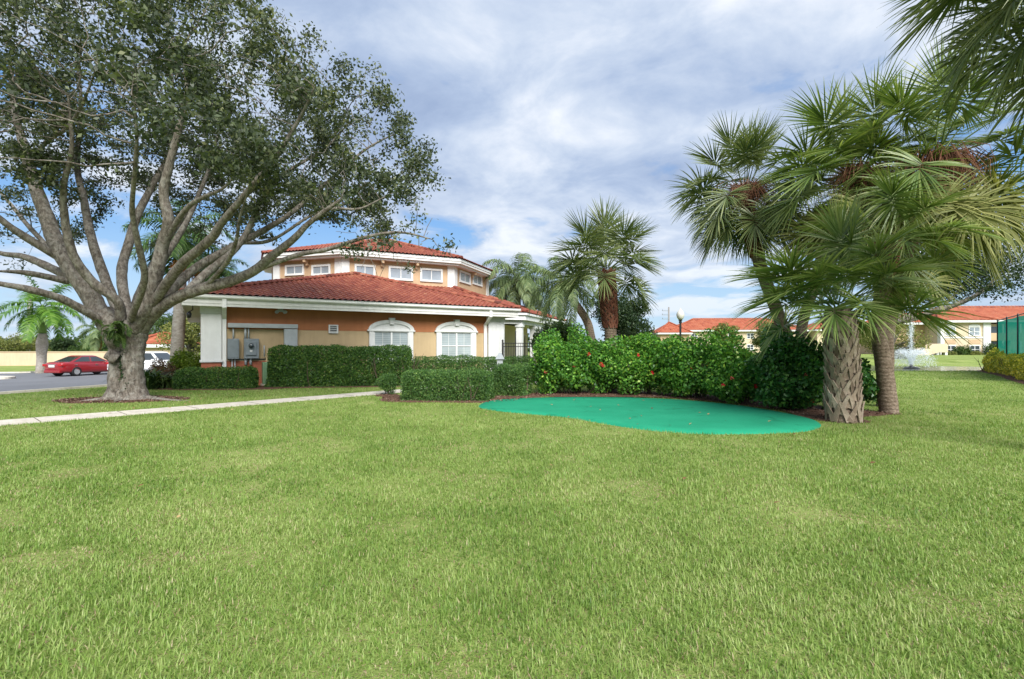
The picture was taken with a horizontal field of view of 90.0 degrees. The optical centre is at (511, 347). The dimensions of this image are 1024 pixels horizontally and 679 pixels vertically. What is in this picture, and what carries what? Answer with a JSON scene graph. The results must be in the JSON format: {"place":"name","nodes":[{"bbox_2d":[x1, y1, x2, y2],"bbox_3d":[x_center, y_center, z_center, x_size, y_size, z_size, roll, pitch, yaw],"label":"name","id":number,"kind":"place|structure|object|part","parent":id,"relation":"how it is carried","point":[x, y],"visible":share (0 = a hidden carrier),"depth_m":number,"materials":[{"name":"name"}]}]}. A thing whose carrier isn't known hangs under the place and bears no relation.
{"place":"outdoors","nodes":[
{"label":"outdoors","id":0,"kind":"place"},
{"bbox_2d":[0,372,107,391],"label":"road","id":1,"kind":"structure","parent":0,"point":[25,381],"depth_m":32.10,"materials":[{"name":"grey asphalt"}]},
{"bbox_2d":[0,376,15,378],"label":"traffic island","id":2,"kind":"structure","parent":1,"relation":"on","point":[7,377],"depth_m":33.78,"materials":[{"name":"concrete"}]},
{"bbox_2d":[0,384,106,393],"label":"kerb","id":3,"kind":"structure","parent":1,"relation":"on","point":[47,389],"depth_m":24.69,"materials":[{"name":"concrete"}]},
{"bbox_2d":[0,370,145,372],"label":"kerb","id":4,"kind":"structure","parent":1,"relation":"on","point":[22,372],"depth_m":41.34,"materials":[{"name":"concrete"}]},
{"bbox_2d":[42,355,107,375],"bbox_3d":[-32.087,1.362,38.595,2.140,1.484,4.924,0,0,11],"label":"sedan car","id":5,"kind":"object","parent":1,"relation":"on","point":[75,365],"visible":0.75,"depth_m":37.29,"materials":[{"name":"red paint"}]},
{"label":"window","id":6,"kind":"part","parent":5,"relation":"part of","materials":[{"name":"grey glass"}]},
{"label":"window","id":7,"kind":"part","parent":5,"relation":"part of","materials":[{"name":"grey glass"}]},
{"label":"window","id":8,"kind":"part","parent":5,"relation":"part of","materials":[{"name":"grey glass"}]},
{"bbox_2d":[106,351,169,369],"bbox_3d":[-26.478,1.214,37.504,5.604,1.789,2.260,0,0,8],"label":"pickup truck","id":9,"kind":"object","parent":1,"relation":"on","point":[150,356],"visible":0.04,"depth_m":36.69,"materials":[{"name":"white paint"}]},
{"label":"window","id":10,"kind":"part","parent":9,"relation":"part of","materials":[{"name":"grey glass"}]},
{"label":"window","id":11,"kind":"part","parent":9,"relation":"part of","materials":[{"name":"grey glass"}]},
{"bbox_2d":[0,352,1023,678],"bbox_3d":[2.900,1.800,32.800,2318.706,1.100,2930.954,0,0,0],"label":"lawn","id":12,"kind":"structure","parent":0,"point":[938,360],"depth_m":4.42,"materials":[{"name":"plant"}]},
{"bbox_2d":[0,332,28,351],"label":"leafy tree","id":13,"kind":"object","parent":12,"relation":"on","point":[8,345],"visible":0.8,"depth_m":65.46,"materials":[{"name":"green plant"}]},
{"bbox_2d":[15,337,35,351],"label":"leafy tree","id":14,"kind":"object","parent":12,"relation":"on","point":[29,347],"visible":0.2,"depth_m":69.77,"materials":[{"name":"green plant"}]},
{"bbox_2d":[0,275,88,372],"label":"royal palm","id":15,"kind":"object","parent":12,"relation":"on","point":[38,317],"visible":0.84,"depth_m":40.58,"materials":[{"name":"green plant"}]},
{"bbox_2d":[0,351,106,365],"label":"boundary wall","id":16,"kind":"structure","parent":12,"relation":"on","point":[27,358],"depth_m":58.03,"materials":[{"name":"beige paint"}]},
{"bbox_2d":[48,337,76,350],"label":"leafy tree","id":17,"kind":"object","parent":12,"relation":"on","point":[60,344],"visible":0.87,"depth_m":63.15,"materials":[{"name":"green plant"}]},
{"bbox_2d":[67,345,88,350],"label":"leafy tree","id":18,"kind":"object","parent":12,"relation":"on","point":[76,348],"visible":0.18,"depth_m":63.58,"materials":[{"name":"green plant"}]},
{"bbox_2d":[76,324,102,350],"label":"queen palm","id":19,"kind":"object","parent":12,"relation":"on","point":[95,343],"visible":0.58,"depth_m":60.02,"materials":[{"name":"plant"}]},
{"bbox_2d":[52,396,189,402],"bbox_3d":[-11.762,1.583,15.564,3.748,0.023,2.092,0,0,0],"label":"mulch bed","id":20,"kind":"object","parent":12,"relation":"on","point":[124,401],"visible":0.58,"depth_m":14.89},
{"bbox_2d":[103,368,172,388],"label":"strappy plant","id":21,"kind":"object","parent":12,"relation":"on","point":[151,376],"visible":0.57,"depth_m":19.37,"materials":[{"name":"green plant"}]},
{"bbox_2d":[148,319,161,347],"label":"leafy tree","id":22,"kind":"object","parent":12,"relation":"on","point":[151,331],"visible":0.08,"depth_m":74.75,"materials":[{"name":"green plant"}]},
{"bbox_2d":[151,311,172,347],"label":"leafy tree","id":23,"kind":"object","parent":12,"relation":"on","point":[162,321],"visible":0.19,"depth_m":58.78,"materials":[{"name":"green plant"}]},
{"bbox_2d":[148,357,178,377],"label":"shrub","id":24,"kind":"object","parent":12,"relation":"on","point":[159,367],"visible":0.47,"depth_m":21.68,"materials":[{"name":"brown plant"}]},
{"bbox_2d":[145,332,199,353],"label":"building","id":25,"kind":"structure","parent":12,"relation":"on","point":[151,339],"depth_m":54.31,"materials":[{"name":"beige paint"}]},
{"bbox_2d":[152,317,200,355],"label":"leafy tree","id":26,"kind":"object","parent":12,"relation":"on","point":[191,344],"visible":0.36,"depth_m":45.03,"materials":[{"name":"green plant"}]},
{"bbox_2d":[120,198,234,368],"bbox_3d":[-17.450,-2.908,27.107,5.100,9.249,5.417,0,0,0],"label":"royal palm","id":27,"kind":"object","parent":12,"relation":"on","point":[180,250],"visible":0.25,"depth_m":26.60,"materials":[{"name":"green plant"}]},
{"bbox_2d":[167,347,200,371],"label":"shrub","id":28,"kind":"object","parent":12,"relation":"on","point":[183,359],"visible":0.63,"depth_m":21.98,"materials":[{"name":"green plant"}]},
{"bbox_2d":[190,245,248,280],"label":"date palm","id":29,"kind":"object","parent":12,"relation":"on","point":[225,273],"visible":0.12,"depth_m":30.45,"materials":[{"name":"green plant"}]},
{"bbox_2d":[0,0,459,400],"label":"oak tree","id":30,"kind":"object","parent":12,"relation":"on","point":[156,296],"visible":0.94,"depth_m":14.35,"materials":[{"name":"green plant"}]},
{"bbox_2d":[90,319,132,348],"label":"fork fern","id":31,"kind":"object","parent":30,"relation":"attached to","point":[118,335],"visible":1,"depth_m":14.71,"materials":[{"name":"green plant"}]},
{"bbox_2d":[116,349,128,388],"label":"creeper vine","id":32,"kind":"object","parent":30,"relation":"attached to","point":[121,376],"visible":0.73,"depth_m":15.24,"materials":[{"name":"green plant"}]},
{"bbox_2d":[0,382,535,425],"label":"footpath","id":33,"kind":"structure","parent":12,"relation":"on","point":[98,415],"depth_m":12.95,"materials":[{"name":"concrete"}]},
{"bbox_2d":[496,353,503,364],"bbox_3d":[-0.502,0.920,21.400,0.380,1.360,0.380,0,0,0],"label":"garden post","id":34,"kind":"object","parent":33,"relation":"on","point":[499,357],"visible":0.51,"depth_m":21.28,"materials":[{"name":"grey metal"}]},
{"bbox_2d":[154,383,436,389],"bbox_3d":[-8.573,1.583,20.896,10.918,0.023,2.809,0,0,-14],"label":"mulch bed","id":35,"kind":"object","parent":12,"relation":"on","point":[260,387],"visible":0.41,"depth_m":19.92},
{"bbox_2d":[149,375,174,388],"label":"strappy plant","id":36,"kind":"object","parent":35,"relation":"on","point":[168,384],"visible":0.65,"depth_m":19.49,"materials":[{"name":"green plant"}]},
{"bbox_2d":[171,365,259,388],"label":"hedge","id":37,"kind":"object","parent":35,"relation":"on","point":[211,377],"visible":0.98,"depth_m":19.40,"materials":[{"name":"green plant"}]},
{"bbox_2d":[260,362,268,385],"bbox_3d":[-10.086,1.135,21.268,0.620,1.030,0.499,0,0,-32],"label":"utility cabinet","id":38,"kind":"object","parent":35,"relation":"on","point":[264,371],"visible":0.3,"depth_m":21.02,"materials":[{"name":"green metal"}]},
{"bbox_2d":[264,344,422,386],"bbox_3d":[-6.756,0.745,20.871,6.231,1.792,1.704,0,0,-10],"label":"hedge","id":39,"kind":"object","parent":35,"relation":"on","point":[292,361],"visible":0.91,"depth_m":20.55,"materials":[{"name":"green plant"}]},
{"bbox_2d":[0,333,604,351],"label":"treeline","id":40,"kind":"object","parent":12,"relation":"on","point":[104,347],"visible":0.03,"depth_m":176.83,"materials":[{"name":"green plant"}]},
{"bbox_2d":[179,239,565,385],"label":"clubhouse","id":41,"kind":"structure","parent":12,"relation":"on","point":[448,305],"depth_m":25.07,"materials":[{"name":"orange paint"}]},
{"bbox_2d":[285,264,303,275],"bbox_3d":[-13.607,-4.822,32.021,1.436,0.676,0.090,0,0,18],"label":"clerestory window","id":42,"kind":"structure","parent":41,"relation":"in","point":[297,269],"depth_m":32.02,"materials":[{"name":"white glass"}]},
{"bbox_2d":[311,264,330,274],"bbox_3d":[-11.726,-4.730,31.410,1.381,0.663,0.090,0,0,18],"label":"clerestory window","id":43,"kind":"structure","parent":41,"relation":"in","point":[321,269],"depth_m":31.41,"materials":[{"name":"white glass"}]},
{"bbox_2d":[354,264,374,274],"bbox_3d":[-9.067,-4.657,31.588,1.258,0.865,0.090,0,0,-27],"label":"clerestory window","id":44,"kind":"structure","parent":41,"relation":"in","point":[369,269],"depth_m":31.60,"materials":[{"name":"white glass"}]},
{"bbox_2d":[367,318,414,361],"bbox_3d":[-5.678,-0.335,24.181,2.314,2.085,0.140,0,0,-32],"label":"arched window","id":45,"kind":"structure","parent":41,"relation":"in","point":[391,331],"depth_m":24.17,"materials":[{"name":"white glass"}]},
{"bbox_2d":[388,266,412,280],"bbox_3d":[-7.074,-4.688,32.604,1.572,0.871,0.090,0,0,-27],"label":"clerestory window","id":46,"kind":"structure","parent":41,"relation":"in","point":[394,272],"depth_m":32.58,"materials":[{"name":"white glass"}]},
{"bbox_2d":[420,268,442,282],"bbox_3d":[-5.269,-4.706,33.523,1.525,0.875,0.090,0,0,-27],"label":"clerestory window","id":47,"kind":"structure","parent":41,"relation":"in","point":[427,274],"depth_m":33.52,"materials":[{"name":"white glass"}]},
{"bbox_2d":[434,320,477,362],"bbox_3d":[-2.796,-0.310,25.948,2.390,2.159,0.140,0,0,-32],"label":"arched window","id":48,"kind":"structure","parent":41,"relation":"in","point":[455,338],"depth_m":25.95,"materials":[{"name":"white glass"}]},
{"bbox_2d":[459,270,470,284],"bbox_3d":[-3.285,-4.883,36.032,0.090,0.816,1.915,0,0,18],"label":"clerestory window","id":49,"kind":"structure","parent":41,"relation":"in","point":[464,277],"depth_m":35.95,"materials":[{"name":"white glass"}]},
{"bbox_2d":[472,275,482,286],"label":"clerestory window","id":50,"kind":"structure","parent":41,"relation":"in","point":[477,280],"depth_m":38.23,"materials":[{"name":"white paint"}]},
{"bbox_2d":[375,371,396,394],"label":"shrub","id":51,"kind":"object","parent":12,"relation":"on","point":[385,384],"visible":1,"depth_m":16.98,"materials":[{"name":"green plant"}]},
{"bbox_2d":[374,393,539,402],"bbox_3d":[-1.750,1.583,16.193,5.600,0.023,3.115,0,0,0],"label":"mulch bed","id":52,"kind":"object","parent":12,"relation":"on","point":[388,396],"visible":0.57,"depth_m":15.66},
{"bbox_2d":[398,366,495,400],"bbox_3d":[-2.042,1.122,15.659,3.132,1.048,1.969,0,0,0],"label":"hedge","id":53,"kind":"object","parent":52,"relation":"on","point":[416,383],"visible":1,"depth_m":15.15,"materials":[{"name":"green plant"}]},
{"bbox_2d":[492,362,533,395],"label":"hedge","id":54,"kind":"object","parent":52,"relation":"on","point":[519,379],"visible":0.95,"depth_m":16.72,"materials":[{"name":"green plant"}]},
{"bbox_2d":[412,354,534,383],"bbox_3d":[-1.676,0.965,22.396,5.449,1.358,1.680,0,0,0],"label":"hedge","id":55,"kind":"object","parent":12,"relation":"on","point":[472,361],"visible":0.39,"depth_m":22.07,"materials":[{"name":"green plant"}]},
{"bbox_2d":[0,391,1018,517],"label":"fallen leaves","id":56,"kind":"object","parent":12,"relation":"on","point":[400,419],"visible":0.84,"depth_m":12.81,"materials":[{"name":"brown plant"}]},
{"bbox_2d":[482,252,552,315],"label":"queen palm","id":57,"kind":"object","parent":12,"relation":"on","point":[512,287],"visible":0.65,"depth_m":40.86,"materials":[{"name":"green plant"}]},
{"bbox_2d":[502,339,566,378],"bbox_3d":[1.275,0.660,25.000,3.639,2.080,0.097,0,0,-13],"label":"metal fence","id":58,"kind":"object","parent":12,"relation":"on","point":[520,346],"visible":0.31,"depth_m":24.71,"materials":[{"name":"metal"}]},
{"bbox_2d":[530,315,581,350],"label":"leafy tree","id":59,"kind":"object","parent":12,"relation":"on","point":[558,325],"visible":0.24,"depth_m":26.64,"materials":[{"name":"green plant"}]},
{"bbox_2d":[519,255,599,341],"bbox_3d":[2.287,-1.187,24.033,3.889,5.868,3.459,0,0,15],"label":"queen palm","id":60,"kind":"object","parent":12,"relation":"on","point":[575,304],"visible":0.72,"depth_m":23.77,"materials":[{"name":"green palm frond"},{"name":"brown bark"}]},
{"bbox_2d":[591,288,657,346],"bbox_3d":[5.838,-0.720,27.025,3.480,4.943,4.226,0,0,29],"label":"leafy tree","id":61,"kind":"object","parent":12,"relation":"on","point":[630,320],"visible":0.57,"depth_m":26.02,"materials":[{"name":"green plant"}]},
{"bbox_2d":[478,397,820,434],"bbox_3d":[3.249,1.587,13.162,8.334,0.066,5.677,0,0,45],"label":"putting green","id":62,"kind":"object","parent":12,"relation":"on","point":[664,414],"visible":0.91,"depth_m":12.01,"materials":[{"name":"teal carpet"}]},
{"bbox_2d":[662,307,669,321],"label":"utility pole","id":63,"kind":"object","parent":12,"relation":"on","point":[668,314],"visible":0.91,"depth_m":124.85,"materials":[{"name":"grey paint"}]},
{"bbox_2d":[676,308,683,340],"bbox_3d":[9.867,-0.345,30.000,0.460,3.890,0.453,0,0,0],"label":"street lamp","id":64,"kind":"object","parent":12,"relation":"on","point":[680,314],"visible":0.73,"depth_m":29.90,"materials":[{"name":"white glass"}]},
{"bbox_2d":[538,391,900,423],"bbox_3d":[5.332,1.583,15.302,10.014,0.023,4.486,0,0,43],"label":"mulch bed","id":65,"kind":"object","parent":12,"relation":"on","point":[813,414],"visible":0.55,"depth_m":15.36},
{"bbox_2d":[52,390,892,421],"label":"mulch chips","id":66,"kind":"object","parent":65,"relation":"on","point":[86,398],"visible":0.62,"depth_m":15.30,"materials":[{"name":"brown plant"}]},
{"bbox_2d":[528,322,617,393],"bbox_3d":[2.178,0.371,17.795,3.430,2.550,2.680,0,0,0],"label":"hibiscus bush","id":67,"kind":"object","parent":65,"relation":"on","point":[576,365],"visible":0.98,"depth_m":17.19,"materials":[{"name":"green plant"}]},
{"bbox_2d":[542,195,667,390],"bbox_3d":[3.239,-1.865,18.564,4.550,7.142,4.740,0,0,0],"label":"fan palm","id":68,"kind":"object","parent":65,"relation":"on","point":[595,238],"visible":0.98,"depth_m":18.21,"materials":[{"name":"green plant"}]},
{"bbox_2d":[596,331,671,394],"bbox_3d":[4.367,0.552,17.492,3.136,2.185,2.369,0,0,0],"label":"hibiscus bush","id":69,"kind":"object","parent":65,"relation":"on","point":[635,373],"visible":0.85,"depth_m":16.92,"materials":[{"name":"green plant"}]},
{"bbox_2d":[652,328,722,397],"bbox_3d":[5.792,0.510,16.213,2.970,2.272,2.175,0,0,33],"label":"hibiscus bush","id":70,"kind":"object","parent":65,"relation":"on","point":[681,366],"visible":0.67,"depth_m":15.88,"materials":[{"name":"green plant"}]},
{"bbox_2d":[697,327,765,403],"bbox_3d":[6.378,0.524,14.759,1.876,2.244,2.133,0,0,0],"label":"hibiscus bush","id":71,"kind":"object","parent":65,"relation":"on","point":[730,378],"visible":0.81,"depth_m":14.45,"materials":[{"name":"green plant"}]},
{"bbox_2d":[743,323,878,409],"bbox_3d":[7.551,0.499,12.907,3.238,2.297,2.207,0,0,32],"label":"hibiscus bush","id":72,"kind":"object","parent":65,"relation":"on","point":[790,374],"visible":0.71,"depth_m":12.68,"materials":[{"name":"green plant"}]},
{"bbox_2d":[721,183,982,423],"bbox_3d":[6.860,-0.916,11.008,4.504,5.256,4.178,0,0,0],"label":"fan palm","id":73,"kind":"object","parent":65,"relation":"on","point":[843,325],"visible":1,"depth_m":10.68,"materials":[{"name":"green plant"}]},
{"bbox_2d":[752,53,983,342],"bbox_3d":[9.775,-2.977,14.872,5.872,9.362,5.570,0,0,0],"label":"fan palm","id":74,"kind":"object","parent":65,"relation":"on","point":[814,156],"visible":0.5,"depth_m":14.18,"materials":[{"name":"green plant"}]},
{"bbox_2d":[788,162,1012,413],"bbox_3d":[9.191,-1.242,12.327,4.079,5.935,4.053,0,0,0],"label":"fan palm","id":75,"kind":"object","parent":65,"relation":"on","point":[887,399],"visible":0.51,"depth_m":11.84,"materials":[{"name":"green plant"}]},
{"bbox_2d":[809,27,1023,406],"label":"fan palm","id":76,"kind":"object","parent":65,"relation":"on","point":[993,190],"visible":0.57,"depth_m":12.89,"materials":[{"name":"green plant"}]},
{"bbox_2d":[711,322,740,346],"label":"leafy tree","id":77,"kind":"object","parent":12,"relation":"on","point":[721,327],"visible":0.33,"depth_m":59.30,"materials":[{"name":"green plant"}]},
{"bbox_2d":[652,318,823,352],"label":"apartment building","id":78,"kind":"structure","parent":12,"relation":"on","point":[691,327],"depth_m":118.95,"materials":[{"name":"tile"}]},
{"bbox_2d":[746,333,753,338],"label":"window","id":79,"kind":"structure","parent":78,"relation":"in","point":[749,335],"depth_m":117.95,"materials":[{"name":"white paint"}]},
{"bbox_2d":[747,344,753,349],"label":"window","id":80,"kind":"structure","parent":78,"relation":"in","point":[748,345],"depth_m":117.95,"materials":[{"name":"white paint"}]},
{"bbox_2d":[664,108,833,341],"bbox_3d":[7.746,-3.140,17.197,5.170,9.854,4.506,0,0,0],"label":"fan palm","id":81,"kind":"object","parent":12,"relation":"on","point":[720,219],"visible":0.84,"depth_m":16.57,"materials":[{"name":"green plant"}]},
{"bbox_2d":[749,320,777,347],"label":"leafy tree","id":82,"kind":"object","parent":12,"relation":"on","point":[757,343],"visible":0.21,"depth_m":62.24,"materials":[{"name":"green plant"}]},
{"bbox_2d":[859,321,932,358],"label":"willow tree","id":83,"kind":"object","parent":12,"relation":"on","point":[899,344],"visible":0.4,"depth_m":55.01,"materials":[{"name":"green plant"}]},
{"bbox_2d":[858,306,1023,354],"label":"apartment building","id":84,"kind":"structure","parent":12,"relation":"on","point":[983,327],"depth_m":82.77,"materials":[{"name":"beige paint"}]},
{"bbox_2d":[945,324,955,335],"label":"window","id":85,"kind":"structure","parent":84,"relation":"in","point":[953,328],"depth_m":82.68,"materials":[{"name":"white glass"}]},
{"bbox_2d":[948,345,955,350],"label":"window","id":86,"kind":"structure","parent":84,"relation":"in","point":[950,347],"depth_m":82.70,"materials":[{"name":"white paint"}]},
{"bbox_2d":[968,324,980,335],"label":"window","id":87,"kind":"structure","parent":84,"relation":"in","point":[975,328],"depth_m":82.50,"materials":[{"name":"white glass"}]},
{"bbox_2d":[969,345,979,351],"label":"window","id":88,"kind":"structure","parent":84,"relation":"in","point":[976,347],"depth_m":82.50,"materials":[{"name":"white paint"}]},
{"bbox_2d":[866,227,1023,339],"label":"oak tree","id":89,"kind":"object","parent":12,"relation":"on","point":[990,287],"visible":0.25,"depth_m":30.52,"materials":[{"name":"green plant"}]},
{"bbox_2d":[942,351,956,354],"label":"shrub","id":90,"kind":"object","parent":12,"relation":"on","point":[952,353],"visible":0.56,"depth_m":81.10,"materials":[{"name":"green plant"}]},
{"bbox_2d":[877,0,1023,155],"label":"fan palm","id":91,"kind":"object","parent":12,"relation":"on","point":[998,19],"visible":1,"depth_m":8.19,"materials":[{"name":"green plant"}]},
{"bbox_2d":[952,344,971,354],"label":"shrub","id":92,"kind":"object","parent":12,"relation":"on","point":[960,350],"visible":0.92,"depth_m":81.18,"materials":[{"name":"green plant"}]},
{"bbox_2d":[967,351,983,354],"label":"shrub","id":93,"kind":"object","parent":12,"relation":"on","point":[976,353],"visible":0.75,"depth_m":80.94,"materials":[{"name":"green plant"}]},
{"bbox_2d":[982,342,996,353],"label":"shrub","id":94,"kind":"object","parent":12,"relation":"on","point":[989,347],"visible":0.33,"depth_m":81.15,"materials":[{"name":"green plant"}]},
{"bbox_2d":[977,370,1023,383],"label":"mulch bed","id":95,"kind":"object","parent":12,"relation":"on","point":[1009,377],"visible":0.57,"depth_m":27.38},
{"bbox_2d":[978,347,1023,379],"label":"hedge","id":96,"kind":"object","parent":95,"relation":"on","point":[995,360],"visible":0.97,"depth_m":29.27,"materials":[{"name":"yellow plant"}]},
{"bbox_2d":[997,313,1023,354],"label":"court screen","id":97,"kind":"object","parent":12,"relation":"on","point":[1010,336],"visible":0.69,"depth_m":29.86,"materials":[{"name":"green fabric"}]},
{"bbox_2d":[0,0,1023,347],"label":"sky","id":98,"kind":"structure","parent":0,"point":[536,110],"materials":[{"name":"blue"}]},
{"bbox_2d":[870,365,982,370],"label":"pond water","id":99,"kind":"structure","parent":0,"point":[938,368],"depth_m":40.44,"materials":[{"name":"grey liquid"}]},
{"bbox_2d":[894,321,936,368],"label":"fountain","id":100,"kind":"object","parent":99,"relation":"on","point":[914,354],"visible":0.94,"depth_m":40.40,"materials":[{"name":"white liquid"}]}
]}

